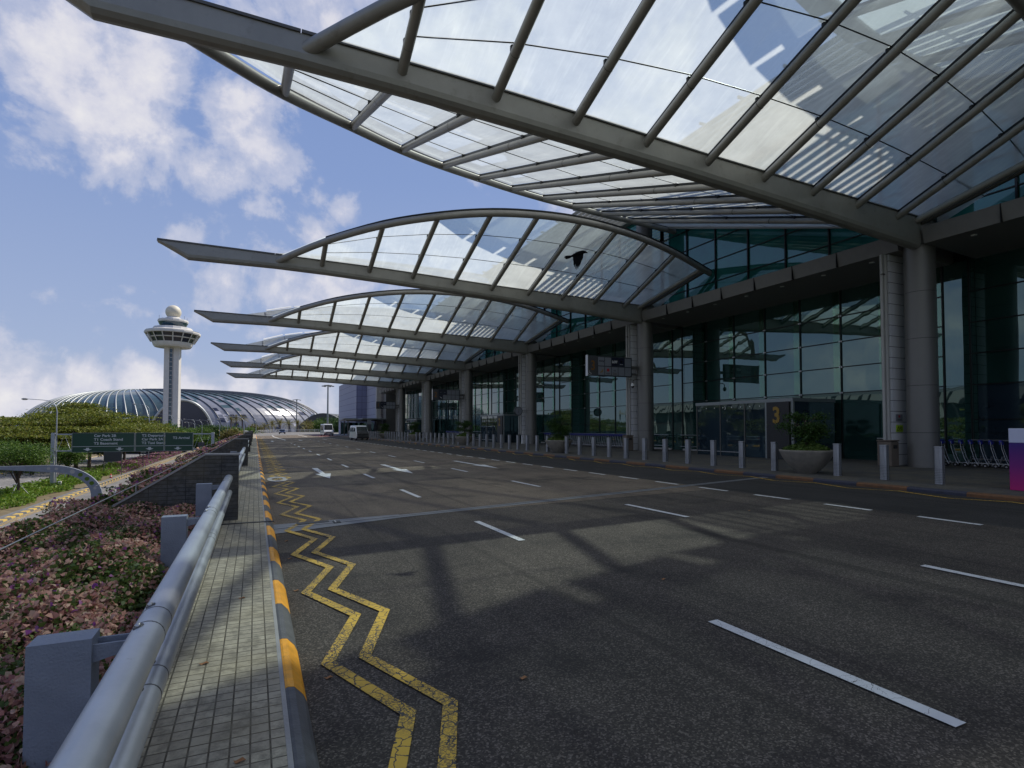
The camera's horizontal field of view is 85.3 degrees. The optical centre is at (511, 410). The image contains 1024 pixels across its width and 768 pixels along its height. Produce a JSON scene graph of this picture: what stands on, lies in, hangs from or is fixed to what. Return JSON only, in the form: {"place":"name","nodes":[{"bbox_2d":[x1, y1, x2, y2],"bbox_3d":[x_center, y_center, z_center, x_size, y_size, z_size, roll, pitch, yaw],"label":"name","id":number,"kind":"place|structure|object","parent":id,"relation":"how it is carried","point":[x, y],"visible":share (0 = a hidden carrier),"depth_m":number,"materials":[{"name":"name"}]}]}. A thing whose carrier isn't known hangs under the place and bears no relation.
{"place":"outdoors","nodes":[
{"label":"outdoors","id":0,"kind":"place"},
{"bbox_2d":[0,453,101,472],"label":"verge","id":1,"kind":"structure","parent":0,"point":[2,471],"depth_m":146.60,"materials":[{"name":"green plant"}]},
{"bbox_2d":[0,416,96,465],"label":"rain tree","id":2,"kind":"object","parent":1,"relation":"on","point":[4,418],"visible":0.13,"depth_m":121.23,"materials":[{"name":"green plant"}]},
{"bbox_2d":[144,305,200,426],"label":"control tower","id":3,"kind":"structure","parent":1,"relation":"on","point":[171,334],"depth_m":322.70,"materials":[{"name":"white concrete"}]},
{"bbox_2d":[0,453,149,488],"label":"road","id":4,"kind":"structure","parent":0,"point":[6,480],"depth_m":105.98,"materials":[{"name":"grey asphalt"}]},
{"bbox_2d":[0,437,25,472],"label":"tree","id":5,"kind":"object","parent":4,"relation":"on","point":[8,442],"visible":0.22,"depth_m":75.39,"materials":[{"name":"green plant"}]},
{"bbox_2d":[20,401,125,467],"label":"rain tree","id":6,"kind":"object","parent":4,"relation":"on","point":[78,405],"visible":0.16,"depth_m":122.57,"materials":[{"name":"green plant"}]},
{"bbox_2d":[0,450,194,522],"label":"kerb","id":7,"kind":"structure","parent":4,"relation":"on","point":[12,515],"depth_m":70.65,"materials":[{"name":"concrete"}]},
{"bbox_2d":[0,450,195,525],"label":"road marking","id":8,"kind":"object","parent":4,"relation":"on","point":[65,499],"visible":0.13,"depth_m":70.83,"materials":[{"name":"yellow paint"}]},
{"bbox_2d":[0,406,203,467],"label":"rain tree","id":9,"kind":"object","parent":4,"relation":"on","point":[85,418],"visible":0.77,"depth_m":111.65,"materials":[{"name":"green plant"}]},
{"bbox_2d":[83,414,189,459],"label":"rain tree","id":10,"kind":"object","parent":4,"relation":"on","point":[137,420],"visible":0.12,"depth_m":152.39,"materials":[{"name":"green plant"}]},
{"bbox_2d":[0,452,183,520],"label":"median strip","id":11,"kind":"object","parent":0,"point":[10,509],"depth_m":71.70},
{"bbox_2d":[0,437,63,497],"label":"tree","id":12,"kind":"object","parent":11,"relation":"on","point":[28,454],"visible":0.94,"depth_m":69.73,"materials":[{"name":"green plant"}]},
{"bbox_2d":[22,398,57,482],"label":"street lamp","id":13,"kind":"object","parent":11,"relation":"on","point":[56,432],"visible":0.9,"depth_m":82.19,"materials":[{"name":"metal"}]},
{"bbox_2d":[0,462,136,509],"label":"ground cover","id":14,"kind":"object","parent":11,"relation":"on","point":[38,488],"visible":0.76,"depth_m":76.74,"materials":[{"name":"green plant"}]},
{"bbox_2d":[44,445,93,477],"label":"tree","id":15,"kind":"object","parent":11,"relation":"on","point":[75,457],"visible":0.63,"depth_m":91.40,"materials":[{"name":"green plant"}]},
{"bbox_2d":[103,452,121,475],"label":"road sign","id":16,"kind":"object","parent":11,"relation":"on","point":[112,456],"visible":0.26,"depth_m":103.13,"materials":[{"name":"grey metal"}]},
{"bbox_2d":[50,432,214,484],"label":"sign gantry","id":17,"kind":"object","parent":11,"relation":"on","point":[107,442],"visible":0.98,"depth_m":85.79,"materials":[{"name":"green metal"}]},
{"bbox_2d":[82,451,183,473],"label":"flower cover","id":18,"kind":"object","parent":11,"relation":"on","point":[154,457],"visible":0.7,"depth_m":141.32,"materials":[{"name":"plant"}]},
{"bbox_2d":[164,419,185,453],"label":"tree","id":19,"kind":"object","parent":11,"relation":"on","point":[178,429],"visible":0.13,"depth_m":174.80,"materials":[{"name":"green plant"}]},
{"bbox_2d":[179,426,204,451],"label":"tree","id":20,"kind":"object","parent":11,"relation":"on","point":[194,435],"visible":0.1,"depth_m":200.92,"materials":[{"name":"green plant"}]},
{"bbox_2d":[0,442,217,527],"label":"road","id":21,"kind":"structure","parent":0,"point":[87,495],"depth_m":73.01,"materials":[{"name":"grey asphalt"}]},
{"bbox_2d":[0,465,102,496],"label":"metal pole","id":22,"kind":"object","parent":21,"relation":"on","point":[89,481],"visible":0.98,"depth_m":32.84,"materials":[{"name":"grey metal"}]},
{"bbox_2d":[185,425,217,440],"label":"tree","id":23,"kind":"object","parent":21,"relation":"on","point":[202,430],"visible":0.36,"depth_m":224.68,"materials":[{"name":"green plant"}]},
{"bbox_2d":[193,435,219,451],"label":"tree","id":24,"kind":"object","parent":21,"relation":"on","point":[206,439],"visible":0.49,"depth_m":168.24,"materials":[{"name":"green plant"}]},
{"bbox_2d":[198,423,225,439],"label":"tree","id":25,"kind":"object","parent":21,"relation":"on","point":[215,429],"visible":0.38,"depth_m":248.61,"materials":[{"name":"green plant"}]},
{"bbox_2d":[16,389,317,432],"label":"glass dome","id":26,"kind":"structure","parent":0,"point":[199,405],"depth_m":360.44,"materials":[{"name":"grey"}]},
{"bbox_2d":[137,435,293,767],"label":"footway","id":27,"kind":"structure","parent":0,"point":[225,706],"depth_m":4.14,"materials":[{"name":"tile"}]},
{"bbox_2d":[209,438,248,465],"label":"planter wall","id":28,"kind":"structure","parent":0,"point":[237,444],"depth_m":26.36,"materials":[{"name":"stone"}]},
{"bbox_2d":[253,432,338,435],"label":"road","id":29,"kind":"structure","parent":0,"point":[288,433],"depth_m":171.56,"materials":[{"name":"grey asphalt"}]},
{"bbox_2d":[0,0,867,417],"label":"sky","id":30,"kind":"structure","parent":0,"point":[115,141],"materials":[{"name":"blue"}]},
{"bbox_2d":[256,435,714,524],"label":"road","id":31,"kind":"structure","parent":0,"point":[434,481],"depth_m":18.76,"materials":[{"name":"grey asphalt"}]},
{"bbox_2d":[320,423,333,435],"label":"parked van","id":32,"kind":"object","parent":31,"relation":"on","point":[326,429],"visible":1,"depth_m":119.50,"materials":[{"name":"white metal"}]},
{"bbox_2d":[259,439,457,767],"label":"road marking","id":33,"kind":"object","parent":31,"relation":"on","point":[402,743],"visible":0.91,"depth_m":4.47,"materials":[{"name":"yellow paint"}]},
{"bbox_2d":[273,477,768,533],"bbox_3d":[1.808,2.260,14.795,15.306,0.314,1.041,1,-2,-32],"label":"expansion joint","id":34,"kind":"object","parent":31,"relation":"on","point":[279,528],"visible":0.9,"depth_m":12.04,"materials":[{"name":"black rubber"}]},
{"bbox_2d":[271,435,1023,726],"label":"road marking","id":35,"kind":"object","parent":31,"relation":"on","point":[928,711],"visible":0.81,"depth_m":4.72,"materials":[{"name":"white paint"}]},
{"bbox_2d":[565,250,587,269],"bbox_3d":[1.260,-2.973,11.010,0.422,0.412,0.232,1,-2,-25],"label":"crow","id":36,"kind":"object","parent":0,"point":[577,257],"visible":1,"depth_m":10.97,"materials":[{"name":"black"}]},
{"bbox_2d":[275,489,1023,767],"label":"road","id":37,"kind":"structure","parent":0,"point":[600,634],"depth_m":5.12,"materials":[{"name":"grey asphalt"}]},
{"bbox_2d":[319,434,1023,528],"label":"road","id":38,"kind":"structure","parent":0,"point":[995,512],"depth_m":15.07,"materials":[{"name":"grey asphalt"}]},
{"bbox_2d":[349,426,369,439],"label":"parked van","id":39,"kind":"object","parent":38,"relation":"on","point":[361,432],"visible":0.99,"depth_m":78.34,"materials":[{"name":"white metal"}]},
{"bbox_2d":[258,433,1023,503],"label":"road marking","id":40,"kind":"object","parent":38,"relation":"on","point":[763,478],"visible":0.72,"depth_m":17.12,"materials":[{"name":"yellow paint"}]},
{"bbox_2d":[336,435,1023,501],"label":"kerb","id":41,"kind":"structure","parent":38,"relation":"on","point":[946,492],"depth_m":17.35,"materials":[{"name":"grey concrete"}]},
{"bbox_2d":[339,435,1023,495],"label":"pavement","id":42,"kind":"structure","parent":0,"point":[982,479],"depth_m":21.15,"materials":[{"name":"concrete"}]},
{"bbox_2d":[339,418,376,434],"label":"bus shelter","id":43,"kind":"object","parent":42,"relation":"on","point":[345,428],"visible":0.71,"depth_m":123.45,"materials":[{"name":"glass"}]},
{"bbox_2d":[339,384,382,434],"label":"building","id":44,"kind":"structure","parent":42,"relation":"on","point":[357,401],"depth_m":131.40,"materials":[{"name":"glass"}]},
{"bbox_2d":[357,418,386,435],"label":"porch roof","id":45,"kind":"structure","parent":42,"relation":"on","point":[369,422],"depth_m":114.12,"materials":[{"name":"grey metal"}]},
{"bbox_2d":[378,424,389,438],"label":"planter bowl","id":46,"kind":"object","parent":42,"relation":"on","point":[384,428],"visible":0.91,"depth_m":81.25,"materials":[{"name":"stone"}]},
{"bbox_2d":[407,421,421,440],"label":"planter bowl","id":47,"kind":"object","parent":42,"relation":"on","point":[412,436],"visible":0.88,"depth_m":65.67,"materials":[{"name":"concrete"}]},
{"bbox_2d":[454,419,472,444],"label":"planter bowl","id":48,"kind":"object","parent":42,"relation":"on","point":[461,439],"visible":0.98,"depth_m":50.05,"materials":[{"name":"stone"}]},
{"bbox_2d":[543,416,572,452],"bbox_3d":[2.876,1.437,34.722,1.996,2.390,1.790,0,-2,-9],"label":"planter bowl","id":49,"kind":"object","parent":42,"relation":"on","point":[556,443],"visible":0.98,"depth_m":34.38,"materials":[{"name":"stone"}]},
{"bbox_2d":[565,436,568,453],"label":"bollard","id":50,"kind":"object","parent":42,"relation":"on","point":[566,444],"visible":1,"depth_m":33.52,"materials":[{"name":"metal"}]},
{"bbox_2d":[577,437,581,454],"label":"bollard","id":51,"kind":"object","parent":42,"relation":"on","point":[579,450],"visible":1,"depth_m":32.17,"materials":[{"name":"metal"}]},
{"bbox_2d":[591,437,595,455],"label":"bollard","id":52,"kind":"object","parent":42,"relation":"on","point":[593,451],"visible":1,"depth_m":30.82,"materials":[{"name":"metal"}]},
{"bbox_2d":[607,437,611,456],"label":"bollard","id":53,"kind":"object","parent":42,"relation":"on","point":[609,446],"visible":1,"depth_m":29.48,"materials":[{"name":"metal"}]},
{"bbox_2d":[623,438,628,457],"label":"bollard","id":54,"kind":"object","parent":42,"relation":"on","point":[626,448],"visible":1,"depth_m":28.14,"materials":[{"name":"metal"}]},
{"bbox_2d":[622,435,633,450],"bbox_3d":[7.919,2.204,37.984,0.560,1.060,0.600,1,-2,-25],"label":"litter bin","id":55,"kind":"object","parent":42,"relation":"on","point":[630,437],"visible":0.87,"depth_m":37.76,"materials":[{"name":"black metal"}]},
{"bbox_2d":[642,438,646,459],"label":"bollard","id":56,"kind":"object","parent":42,"relation":"on","point":[644,448],"visible":1,"depth_m":26.80,"materials":[{"name":"metal"}]},
{"bbox_2d":[662,439,667,461],"bbox_3d":[7.033,1.826,25.539,0.211,1.035,0.210,1,-2,-25],"label":"bollard","id":57,"kind":"object","parent":42,"relation":"on","point":[665,449],"visible":1,"depth_m":25.45,"materials":[{"name":"metal"}]},
{"bbox_2d":[685,440,690,463],"bbox_3d":[7.654,1.783,24.196,0.211,1.035,0.210,1,-2,-25],"label":"bollard","id":58,"kind":"object","parent":42,"relation":"on","point":[687,451],"visible":1,"depth_m":24.12,"materials":[{"name":"metal"}]},
{"bbox_2d":[379,7,1023,467],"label":"terminal building","id":59,"kind":"structure","parent":42,"relation":"on","point":[863,339],"depth_m":28.18,"materials":[{"name":"black"}]},
{"bbox_2d":[227,368,406,388],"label":"entrance canopy","id":60,"kind":"object","parent":59,"relation":"attached to","point":[292,375],"visible":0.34,"depth_m":95.00,"materials":[{"name":"metal"}]},
{"bbox_2d":[220,353,437,381],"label":"entrance canopy","id":61,"kind":"object","parent":59,"relation":"attached to","point":[338,366],"visible":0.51,"depth_m":80.20,"materials":[{"name":"glass"}]},
{"bbox_2d":[211,331,486,370],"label":"entrance canopy","id":62,"kind":"object","parent":59,"relation":"attached to","point":[328,344],"visible":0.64,"depth_m":65.48,"materials":[{"name":"glass"}]},
{"bbox_2d":[194,289,568,353],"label":"entrance canopy","id":63,"kind":"object","parent":59,"relation":"attached to","point":[454,328],"visible":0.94,"depth_m":48.51,"materials":[{"name":"glass"}]},
{"bbox_2d":[376,401,398,408],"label":"airline board","id":64,"kind":"object","parent":59,"relation":"attached to","point":[386,405],"visible":1,"depth_m":98.91,"materials":[{"name":"grey"}]},
{"bbox_2d":[406,419,434,436],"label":"entrance door","id":65,"kind":"structure","parent":59,"relation":"in","point":[420,427],"depth_m":90.42,"materials":[{"name":"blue glass"}]},
{"bbox_2d":[157,208,711,323],"bbox_3d":[-5.290,-9.392,37.032,29.676,7.075,23.602,1,-2,-25],"label":"entrance canopy","id":66,"kind":"object","parent":59,"relation":"attached to","point":[535,293],"visible":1,"depth_m":30.36,"materials":[{"name":"metal"}]},
{"bbox_2d":[432,389,464,399],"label":"airline board","id":67,"kind":"object","parent":59,"relation":"attached to","point":[442,394],"visible":1,"depth_m":67.66,"materials":[{"name":"grey"}]},
{"bbox_2d":[480,414,520,442],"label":"entrance door","id":68,"kind":"structure","parent":59,"relation":"in","point":[505,425],"depth_m":58.73,"materials":[{"name":"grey glass"}]},
{"bbox_2d":[514,407,526,415],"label":"clock","id":69,"kind":"object","parent":59,"relation":"attached to","point":[518,411],"visible":1,"depth_m":52.41,"materials":[{"name":"grey"}]},
{"bbox_2d":[66,0,1023,249],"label":"entrance canopy","id":70,"kind":"object","parent":59,"relation":"attached to","point":[394,103],"visible":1,"depth_m":16.34,"materials":[{"name":"glass"}]},
{"bbox_2d":[586,355,638,377],"bbox_3d":[6.694,-2.889,36.700,4.135,1.360,0.274,1,-2,-25],"label":"airline board","id":71,"kind":"object","parent":59,"relation":"attached to","point":[608,366],"visible":1,"depth_m":36.45,"materials":[{"name":"grey"}]},
{"bbox_2d":[696,398,834,458],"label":"entrance door","id":72,"kind":"structure","parent":59,"relation":"in","point":[752,422],"depth_m":28.97,"materials":[{"name":"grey glass"}]},
{"bbox_2d":[795,0,1023,94],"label":"entrance canopy","id":73,"kind":"object","parent":59,"relation":"attached to","point":[1000,54],"visible":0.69,"depth_m":18.76,"materials":[{"name":"glass"}]},
{"bbox_2d":[710,440,716,465],"bbox_3d":[8.275,1.741,22.854,0.211,1.035,0.210,1,-2,-25],"label":"bollard","id":74,"kind":"object","parent":42,"relation":"on","point":[713,452],"visible":1,"depth_m":22.77,"materials":[{"name":"metal"}]},
{"bbox_2d":[738,441,745,467],"bbox_3d":[8.896,1.699,21.511,0.211,1.035,0.210,1,-2,-25],"label":"bollard","id":75,"kind":"object","parent":42,"relation":"on","point":[742,459],"visible":0.99,"depth_m":21.43,"materials":[{"name":"metal"}]},
{"bbox_2d":[770,442,777,470],"bbox_3d":[9.518,1.657,20.168,0.211,1.035,0.210,1,-2,-25],"label":"bollard","id":76,"kind":"object","parent":42,"relation":"on","point":[774,457],"visible":1,"depth_m":20.08,"materials":[{"name":"metal"}]},
{"bbox_2d":[774,410,833,473],"bbox_3d":[10.193,0.995,19.242,1.903,2.299,1.845,1,-2,-25],"label":"planter bowl","id":77,"kind":"object","parent":42,"relation":"on","point":[809,454],"visible":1,"depth_m":18.80,"materials":[{"name":"concrete"}]},
{"bbox_2d":[832,443,841,475],"bbox_3d":[10.525,1.588,17.991,0.211,1.035,0.210,1,-2,-25],"label":"bollard","id":78,"kind":"object","parent":42,"relation":"on","point":[837,462],"visible":1,"depth_m":17.91,"materials":[{"name":"metal"}]},
{"bbox_2d":[879,445,888,479],"bbox_3d":[11.146,1.546,16.648,0.211,1.035,0.210,1,-2,-25],"label":"bollard","id":79,"kind":"object","parent":42,"relation":"on","point":[884,461],"visible":1,"depth_m":16.57,"materials":[{"name":"metal"}]},
{"bbox_2d":[876,440,899,466],"bbox_3d":[15.137,1.714,22.380,0.560,1.060,0.600,1,-2,-25],"label":"litter bin","id":80,"kind":"object","parent":42,"relation":"on","point":[893,453],"visible":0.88,"depth_m":22.13,"materials":[{"name":"black metal"}]},
{"bbox_2d":[933,446,945,483],"bbox_3d":[11.767,1.504,15.305,0.211,1.035,0.210,1,-2,-25],"label":"bollard","id":81,"kind":"object","parent":42,"relation":"on","point":[939,466],"visible":1,"depth_m":15.23,"materials":[{"name":"metal"}]},
{"bbox_2d":[940,439,972,465],"bbox_3d":[18.070,1.714,22.608,0.620,1.070,1.015,2,-2,-43],"label":"luggage trolley","id":82,"kind":"object","parent":42,"relation":"on","point":[942,441],"visible":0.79,"depth_m":22.75,"materials":[{"name":"silver metal"}]},
{"bbox_2d":[948,439,982,466],"bbox_3d":[18.211,1.704,22.304,0.620,1.070,1.015,2,-2,-43],"label":"luggage trolley","id":83,"kind":"object","parent":42,"relation":"on","point":[958,462],"visible":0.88,"depth_m":22.38,"materials":[{"name":"silver metal"}]},
{"bbox_2d":[958,440,992,466],"bbox_3d":[18.351,1.695,22.000,0.620,1.070,1.015,2,-2,-43],"label":"luggage trolley","id":84,"kind":"object","parent":42,"relation":"on","point":[960,442],"visible":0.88,"depth_m":22.09,"materials":[{"name":"silver metal"}]},
{"bbox_2d":[968,440,1003,467],"bbox_3d":[18.492,1.685,21.696,0.620,1.070,1.015,2,-2,-43],"label":"luggage trolley","id":85,"kind":"object","parent":42,"relation":"on","point":[970,442],"visible":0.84,"depth_m":21.76,"materials":[{"name":"silver metal"}]},
{"bbox_2d":[978,440,995,467],"bbox_3d":[18.633,1.676,21.392,0.620,1.070,1.015,2,-2,-43],"label":"luggage trolley","id":86,"kind":"object","parent":42,"relation":"on","point":[981,442],"visible":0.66,"depth_m":21.53,"materials":[{"name":"silver metal"}]},
{"bbox_2d":[988,440,1003,468],"bbox_3d":[18.773,1.666,21.088,0.620,1.070,1.015,2,-2,-43],"label":"luggage trolley","id":87,"kind":"object","parent":42,"relation":"on","point":[990,442],"visible":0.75,"depth_m":21.23,"materials":[{"name":"silver metal"}]},
{"bbox_2d":[999,440,1008,468],"bbox_3d":[18.914,1.657,20.785,0.620,1.070,1.015,2,-2,-43],"label":"luggage trolley","id":88,"kind":"object","parent":42,"relation":"on","point":[1001,443],"visible":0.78,"depth_m":20.92,"materials":[{"name":"silver metal"}]},
{"bbox_2d":[1008,428,1023,490],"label":"advertising kiosk","id":89,"kind":"object","parent":42,"relation":"on","point":[1016,452],"visible":1,"depth_m":13.70,"materials":[{"name":"purple"}]},
{"label":"right verge","id":90,"kind":"structure","parent":0,"visible":0},
{"bbox_2d":[217,427,247,441],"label":"tree","id":91,"kind":"object","parent":90,"relation":"on","point":[228,433],"visible":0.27,"depth_m":157.29,"materials":[{"name":"green plant"}]},
{"bbox_2d":[228,423,259,433],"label":"tree","id":92,"kind":"object","parent":90,"relation":"on","point":[251,429],"visible":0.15,"depth_m":190.10,"materials":[{"name":"green plant"}]},
{"bbox_2d":[298,417,314,431],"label":"tree","id":93,"kind":"object","parent":90,"relation":"on","point":[310,423],"visible":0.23,"depth_m":260.36,"materials":[{"name":"green plant"}]},
{"bbox_2d":[296,413,338,431],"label":"hall","id":94,"kind":"structure","parent":90,"relation":"on","point":[316,416],"depth_m":322.19,"materials":[{"name":"grey"}]},
{"bbox_2d":[311,417,326,431],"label":"tree","id":95,"kind":"object","parent":90,"relation":"on","point":[316,424],"visible":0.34,"depth_m":247.18,"materials":[{"name":"green plant"}]},
{"bbox_2d":[314,415,338,430],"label":"tree","id":96,"kind":"object","parent":90,"relation":"on","point":[333,419],"visible":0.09,"depth_m":234.46,"materials":[{"name":"green plant"}]},
{"bbox_2d":[322,385,333,422],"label":"floodlight mast","id":97,"kind":"object","parent":90,"relation":"on","point":[328,386],"visible":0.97,"depth_m":214.62,"materials":[{"name":"grey metal"}]},
{"bbox_2d":[332,417,338,432],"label":"tree","id":98,"kind":"object","parent":90,"relation":"on","point":[336,430],"visible":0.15,"depth_m":203.31,"materials":[{"name":"green plant"}]},
{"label":"bridge deck","id":99,"kind":"structure","parent":0,"visible":0},
{"bbox_2d":[0,491,200,764],"bbox_3d":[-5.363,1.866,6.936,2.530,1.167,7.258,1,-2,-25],"label":"bougainvillea bed","id":100,"kind":"object","parent":99,"relation":"on","point":[51,576],"visible":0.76,"depth_m":5.19,"materials":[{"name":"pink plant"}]},
{"bbox_2d":[0,610,142,767],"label":"bougainvillea bed","id":101,"kind":"object","parent":100,"relation":"on","point":[12,672],"visible":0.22,"depth_m":2.97,"materials":[{"name":"pink plant"}]},
{"bbox_2d":[0,436,231,550],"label":"cable","id":102,"kind":"object","parent":100,"relation":"on","point":[135,485],"visible":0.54,"depth_m":8.45,"materials":[{"name":"silver metal"}]},
{"bbox_2d":[81,452,201,507],"bbox_3d":[-10.465,2.209,17.959,2.570,1.204,16.599,1,-2,-25],"label":"bougainvillea bed","id":103,"kind":"object","parent":100,"relation":"on","point":[145,474],"visible":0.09,"depth_m":13.97,"materials":[{"name":"pink plant"}]},
{"bbox_2d":[108,453,239,520],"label":"planter wall","id":104,"kind":"structure","parent":100,"relation":"on","point":[176,487],"depth_m":10.63,"materials":[{"name":"tile"}]},
{"bbox_2d":[177,440,230,459],"bbox_3d":[-20.425,2.906,39.502,2.642,1.317,31.165,1,-2,-25],"label":"bougainvillea bed","id":105,"kind":"object","parent":100,"relation":"on","point":[211,447],"visible":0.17,"depth_m":33.46,"materials":[{"name":"pink plant"}]},
{"bbox_2d":[22,475,232,767],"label":"guard rail","id":106,"kind":"object","parent":99,"relation":"on","point":[77,714],"visible":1,"depth_m":2.45,"materials":[{"name":"metal"}]},
{"bbox_2d":[230,447,245,471],"bbox_3d":[-9.320,2.303,18.598,0.524,1.675,16.600,1,-2,-25],"label":"guard rail","id":107,"kind":"object","parent":99,"relation":"on","point":[242,455],"visible":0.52,"depth_m":20.72,"materials":[{"name":"metal"}]},
{"bbox_2d":[256,437,319,767],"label":"kerb","id":108,"kind":"structure","parent":99,"relation":"on","point":[304,751],"depth_m":4.23,"materials":[{"name":"concrete"}]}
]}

